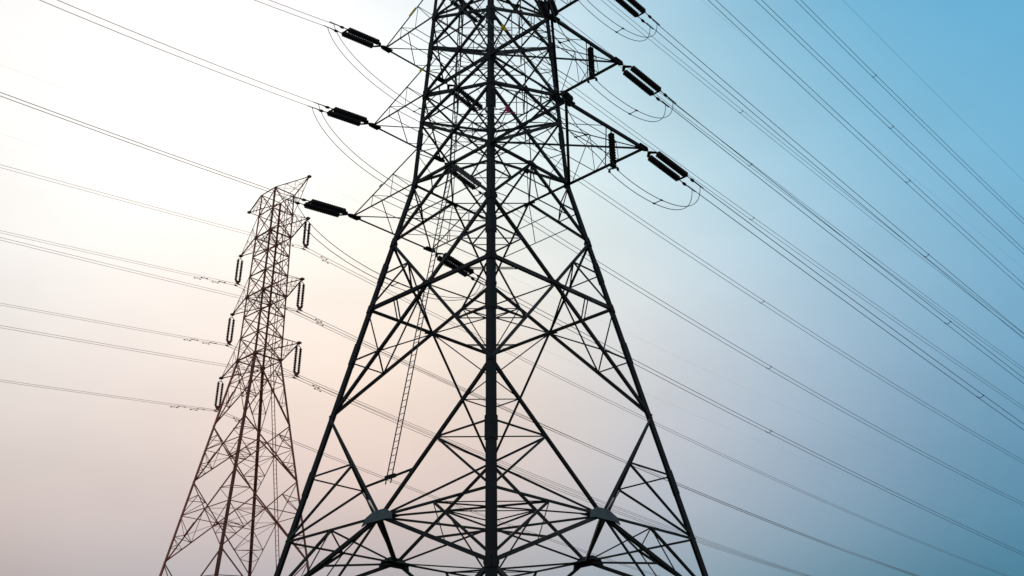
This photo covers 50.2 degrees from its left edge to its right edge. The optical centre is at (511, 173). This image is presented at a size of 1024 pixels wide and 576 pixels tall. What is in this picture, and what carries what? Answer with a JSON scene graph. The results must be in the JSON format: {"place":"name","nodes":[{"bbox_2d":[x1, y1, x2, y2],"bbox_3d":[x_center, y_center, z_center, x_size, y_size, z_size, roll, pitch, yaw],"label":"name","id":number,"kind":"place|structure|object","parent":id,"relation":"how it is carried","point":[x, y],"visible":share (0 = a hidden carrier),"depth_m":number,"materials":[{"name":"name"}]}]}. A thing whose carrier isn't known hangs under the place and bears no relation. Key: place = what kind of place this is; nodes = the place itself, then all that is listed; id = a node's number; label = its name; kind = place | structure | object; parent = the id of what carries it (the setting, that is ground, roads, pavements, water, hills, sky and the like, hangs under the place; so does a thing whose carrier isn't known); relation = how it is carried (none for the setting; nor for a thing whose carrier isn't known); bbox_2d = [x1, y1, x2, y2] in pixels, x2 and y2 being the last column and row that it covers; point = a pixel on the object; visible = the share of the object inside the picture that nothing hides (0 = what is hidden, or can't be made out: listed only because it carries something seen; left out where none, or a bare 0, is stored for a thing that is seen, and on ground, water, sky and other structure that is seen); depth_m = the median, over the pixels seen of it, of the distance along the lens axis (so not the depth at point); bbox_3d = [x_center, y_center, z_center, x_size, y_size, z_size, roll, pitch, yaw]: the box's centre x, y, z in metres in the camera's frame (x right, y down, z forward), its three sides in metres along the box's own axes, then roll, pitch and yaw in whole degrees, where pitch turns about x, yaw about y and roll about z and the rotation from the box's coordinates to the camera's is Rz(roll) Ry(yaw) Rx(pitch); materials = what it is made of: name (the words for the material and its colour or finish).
{"place":"outdoors","nodes":[
{"label":"outdoors","id":0,"kind":"place"},
{"bbox_2d":[0,0,1023,575],"label":"sky","id":1,"kind":"structure","parent":0,"point":[91,485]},
{"bbox_2d":[587,44,597,82],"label":"hanging insulator","id":2,"kind":"object","parent":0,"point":[590,51],"visible":0.98,"depth_m":67.46,"materials":[{"name":"brown ceramic"}]},
{"bbox_2d":[608,129,618,172],"bbox_3d":[5.812,-1.366,63.428,0.636,2.850,0.390,-1,-31,0],"label":"hanging insulator","id":3,"kind":"object","parent":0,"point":[612,147],"visible":0.98,"depth_m":63.31,"materials":[{"name":"brown ceramic"}]},
{"bbox_2d":[549,92,699,209],"bbox_3d":[6.395,-1.082,62.837,1.896,2.912,16.489,-20,-36,29],"label":"jumper loop","id":4,"kind":"object","parent":3,"relation":"hanging from","point":[615,166],"visible":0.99,"depth_m":62.58,"materials":[{"name":"metal"}]},
{"label":"ground","id":5,"kind":"structure","parent":0,"visible":0},
{"bbox_2d":[159,175,311,575],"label":"transmission tower","id":6,"kind":"structure","parent":5,"relation":"on","point":[255,353],"depth_m":98.76,"materials":[{"name":"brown metal"}]},
{"bbox_2d":[213,381,223,411],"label":"suspension insulator","id":7,"kind":"object","parent":6,"relation":"hanging from","point":[220,397],"visible":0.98,"depth_m":103.33,"materials":[{"name":"black ceramic"}]},
{"bbox_2d":[0,380,658,575],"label":"conductor bundle","id":8,"kind":"object","parent":7,"relation":"hanging from","point":[302,446],"visible":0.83,"depth_m":106.50,"materials":[{"name":"grey metal"}]},
{"bbox_2d":[226,315,234,346],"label":"suspension insulator","id":9,"kind":"object","parent":6,"relation":"hanging from","point":[231,334],"visible":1,"depth_m":106.32,"materials":[{"name":"black ceramic"}]},
{"bbox_2d":[2,303,806,574],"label":"conductor bundle","id":10,"kind":"object","parent":9,"relation":"hanging from","point":[394,418],"visible":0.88,"depth_m":117.03,"materials":[{"name":"grey metal"}]},
{"bbox_2d":[234,257,242,285],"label":"suspension insulator","id":11,"kind":"object","parent":6,"relation":"hanging from","point":[238,281],"visible":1,"depth_m":109.48,"materials":[{"name":"black ceramic"}]},
{"bbox_2d":[0,230,916,575],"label":"conductor bundle","id":12,"kind":"object","parent":11,"relation":"hanging from","point":[426,374],"visible":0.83,"depth_m":118.55,"materials":[{"name":"grey metal"}]},
{"bbox_2d":[293,346,301,378],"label":"suspension insulator","id":13,"kind":"object","parent":6,"relation":"hanging from","point":[296,374],"visible":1,"depth_m":96.04,"materials":[{"name":"black ceramic"}]},
{"bbox_2d":[0,325,806,575],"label":"conductor bundle","id":14,"kind":"object","parent":13,"relation":"hanging from","point":[390,420],"visible":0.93,"depth_m":99.47,"materials":[{"name":"grey metal"}]},
{"bbox_2d":[296,282,304,312],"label":"suspension insulator","id":15,"kind":"object","parent":6,"relation":"hanging from","point":[300,307],"visible":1,"depth_m":99.58,"materials":[{"name":"black ceramic"}]},
{"bbox_2d":[0,237,918,575],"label":"conductor bundle","id":16,"kind":"object","parent":15,"relation":"hanging from","point":[452,385],"visible":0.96,"depth_m":106.81,"materials":[{"name":"grey metal"}]},
{"bbox_2d":[302,221,310,249],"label":"suspension insulator","id":17,"kind":"object","parent":6,"relation":"hanging from","point":[304,236],"visible":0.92,"depth_m":102.81,"materials":[{"name":"black ceramic"}]},
{"bbox_2d":[0,165,1005,575],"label":"conductor bundle","id":18,"kind":"object","parent":17,"relation":"hanging from","point":[482,337],"visible":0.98,"depth_m":113.41,"materials":[{"name":"grey metal"}]},
{"bbox_2d":[1,65,997,497],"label":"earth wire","id":19,"kind":"object","parent":6,"relation":"attached to","point":[357,201],"visible":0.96,"depth_m":109.58,"materials":[{"name":"black metal"}]},
{"bbox_2d":[18,139,982,521],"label":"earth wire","id":20,"kind":"object","parent":6,"relation":"attached to","point":[512,335],"visible":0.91,"depth_m":134.73,"materials":[{"name":"black metal"}]},
{"bbox_2d":[274,0,708,575],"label":"transmission tower","id":21,"kind":"structure","parent":5,"relation":"on","point":[492,350],"depth_m":63.83,"materials":[{"name":"metal"}]},
{"bbox_2d":[283,195,349,217],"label":"tension insulator","id":22,"kind":"object","parent":21,"relation":"attached to","point":[325,208],"visible":1,"depth_m":71.04,"materials":[{"name":"ceramic"}]},
{"bbox_2d":[0,92,296,200],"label":"conductor bundle","id":23,"kind":"object","parent":22,"relation":"attached to","point":[143,144],"visible":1,"depth_m":61.55,"materials":[{"name":"metal"}]},
{"bbox_2d":[308,102,371,125],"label":"tension insulator","id":24,"kind":"object","parent":21,"relation":"attached to","point":[338,113],"visible":1,"depth_m":74.11,"materials":[{"name":"ceramic"}]},
{"bbox_2d":[40,0,312,105],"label":"conductor bundle","id":25,"kind":"object","parent":24,"relation":"attached to","point":[176,49],"visible":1,"depth_m":64.34,"materials":[{"name":"metal"}]},
{"bbox_2d":[312,104,484,213],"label":"jumper loop","id":26,"kind":"object","parent":25,"relation":"hanging from","point":[376,170],"visible":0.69,"depth_m":73.88,"materials":[{"name":"metal"}]},
{"bbox_2d":[324,21,382,47],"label":"tension insulator","id":27,"kind":"object","parent":21,"relation":"attached to","point":[361,38],"visible":1,"depth_m":77.54,"materials":[{"name":"ceramic"}]},
{"bbox_2d":[255,0,334,28],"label":"conductor bundle","id":28,"kind":"object","parent":27,"relation":"attached to","point":[296,15],"visible":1,"depth_m":73.43,"materials":[{"name":"metal"}]},
{"bbox_2d":[327,24,485,131],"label":"jumper loop","id":29,"kind":"object","parent":28,"relation":"hanging from","point":[375,77],"visible":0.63,"depth_m":76.75,"materials":[{"name":"metal"}]},
{"bbox_2d":[288,197,484,300],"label":"jumper loop","id":30,"kind":"object","parent":21,"relation":"hanging from","point":[365,266],"visible":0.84,"depth_m":71.22,"materials":[{"name":"metal"}]},
{"bbox_2d":[434,252,485,285],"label":"tension insulator","id":31,"kind":"object","parent":21,"relation":"attached to","point":[452,262],"visible":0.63,"depth_m":78.56,"materials":[{"name":"ceramic"}]},
{"bbox_2d":[478,278,1023,555],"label":"conductor bundle","id":32,"kind":"object","parent":31,"relation":"attached to","point":[755,422],"visible":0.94,"depth_m":100.21,"materials":[{"name":"metal"}]},
{"bbox_2d":[442,161,482,194],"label":"tension insulator","id":33,"kind":"object","parent":21,"relation":"attached to","point":[469,183],"visible":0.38,"depth_m":81.56,"materials":[{"name":"ceramic"}]},
{"bbox_2d":[497,197,1023,505],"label":"conductor bundle","id":34,"kind":"object","parent":33,"relation":"attached to","point":[745,351],"visible":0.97,"depth_m":100.79,"materials":[{"name":"metal"}]},
{"bbox_2d":[449,0,486,29],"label":"tension insulator","id":35,"kind":"object","parent":21,"relation":"attached to","point":[470,7],"visible":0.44,"depth_m":88.22,"materials":[{"name":"ceramic"}]},
{"bbox_2d":[494,28,1023,409],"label":"conductor bundle","id":36,"kind":"object","parent":35,"relation":"attached to","point":[760,222],"visible":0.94,"depth_m":111.28,"materials":[{"name":"metal"}]},
{"bbox_2d":[543,1,1022,370],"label":"conductor bundle","id":37,"kind":"object","parent":35,"relation":"attached to","point":[807,206],"visible":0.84,"depth_m":119.50,"materials":[{"name":"metal"}]},
{"bbox_2d":[601,0,1021,335],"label":"conductor bundle","id":38,"kind":"object","parent":35,"relation":"attached to","point":[795,153],"visible":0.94,"depth_m":121.70,"materials":[{"name":"metal"}]},
{"bbox_2d":[446,83,495,118],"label":"tension insulator","id":39,"kind":"object","parent":21,"relation":"attached to","point":[471,99],"visible":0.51,"depth_m":84.29,"materials":[{"name":"ceramic"}]},
{"bbox_2d":[497,121,1023,463],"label":"conductor bundle","id":40,"kind":"object","parent":39,"relation":"attached to","point":[757,296],"visible":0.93,"depth_m":105.68,"materials":[{"name":"metal"}]},
{"bbox_2d":[537,0,558,16],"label":"tension insulator","id":41,"kind":"object","parent":21,"relation":"attached to","point":[545,11],"visible":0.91,"depth_m":63.15,"materials":[{"name":"ceramic"}]},
{"bbox_2d":[548,90,572,103],"bbox_3d":[2.615,-4.169,58.948,1.050,0.419,5.500,-6,-2,9],"label":"tension insulator","id":42,"kind":"object","parent":21,"relation":"attached to","point":[557,98],"visible":0.97,"depth_m":58.17,"materials":[{"name":"ceramic"}]},
{"bbox_2d":[454,0,560,93],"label":"conductor bundle","id":43,"kind":"object","parent":42,"relation":"hanging from","point":[509,45],"visible":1,"depth_m":40.15,"materials":[{"name":"metal"}]},
{"bbox_2d":[579,0,656,40],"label":"jumper loop","id":44,"kind":"object","parent":21,"relation":"hanging from","point":[616,24],"visible":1,"depth_m":72.47,"materials":[{"name":"metal"}]},
{"bbox_2d":[615,0,659,28],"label":"tension insulator","id":45,"kind":"object","parent":21,"relation":"attached to","point":[630,9],"visible":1,"depth_m":75.27,"materials":[{"name":"ceramic"}]},
{"bbox_2d":[647,20,1023,338],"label":"conductor bundle","id":46,"kind":"object","parent":45,"relation":"attached to","point":[830,171],"visible":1,"depth_m":88.74,"materials":[{"name":"metal"}]},
{"bbox_2d":[621,64,675,107],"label":"tension insulator","id":47,"kind":"object","parent":21,"relation":"attached to","point":[645,78],"visible":1,"depth_m":71.37,"materials":[{"name":"ceramic"}]},
{"bbox_2d":[538,0,672,121],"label":"jumper loop","id":48,"kind":"object","parent":47,"relation":"hanging from","point":[593,75],"visible":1,"depth_m":66.77,"materials":[{"name":"metal"}]},
{"bbox_2d":[662,98,1023,383],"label":"conductor bundle","id":49,"kind":"object","parent":47,"relation":"hanging from","point":[835,231],"visible":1,"depth_m":84.10,"materials":[{"name":"metal"}]},
{"bbox_2d":[646,150,703,191],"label":"tension insulator","id":50,"kind":"object","parent":21,"relation":"attached to","point":[661,166],"visible":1,"depth_m":67.35,"materials":[{"name":"ceramic"}]},
{"bbox_2d":[688,185,1022,428],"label":"conductor bundle","id":51,"kind":"object","parent":50,"relation":"hanging from","point":[853,300],"visible":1,"depth_m":79.18,"materials":[{"name":"metal"}]},
{"bbox_2d":[705,3,1009,256],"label":"earth wire","id":52,"kind":"object","parent":21,"relation":"attached to","point":[845,121],"visible":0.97,"depth_m":132.22,"materials":[{"name":"metal"}]},
{"bbox_2d":[708,0,1022,288],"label":"conductor bundle","id":53,"kind":"object","parent":21,"relation":"hanging from","point":[861,135],"visible":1,"depth_m":97.04,"materials":[{"name":"metal"}]},
{"bbox_2d":[755,0,1023,253],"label":"conductor bundle","id":54,"kind":"object","parent":21,"relation":"hanging from","point":[886,119],"visible":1,"depth_m":104.42,"materials":[{"name":"metal"}]},
{"bbox_2d":[795,0,1023,223],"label":"conductor bundle","id":55,"kind":"object","parent":21,"relation":"hanging from","point":[901,100],"visible":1,"depth_m":110.46,"materials":[{"name":"metal"}]}
]}

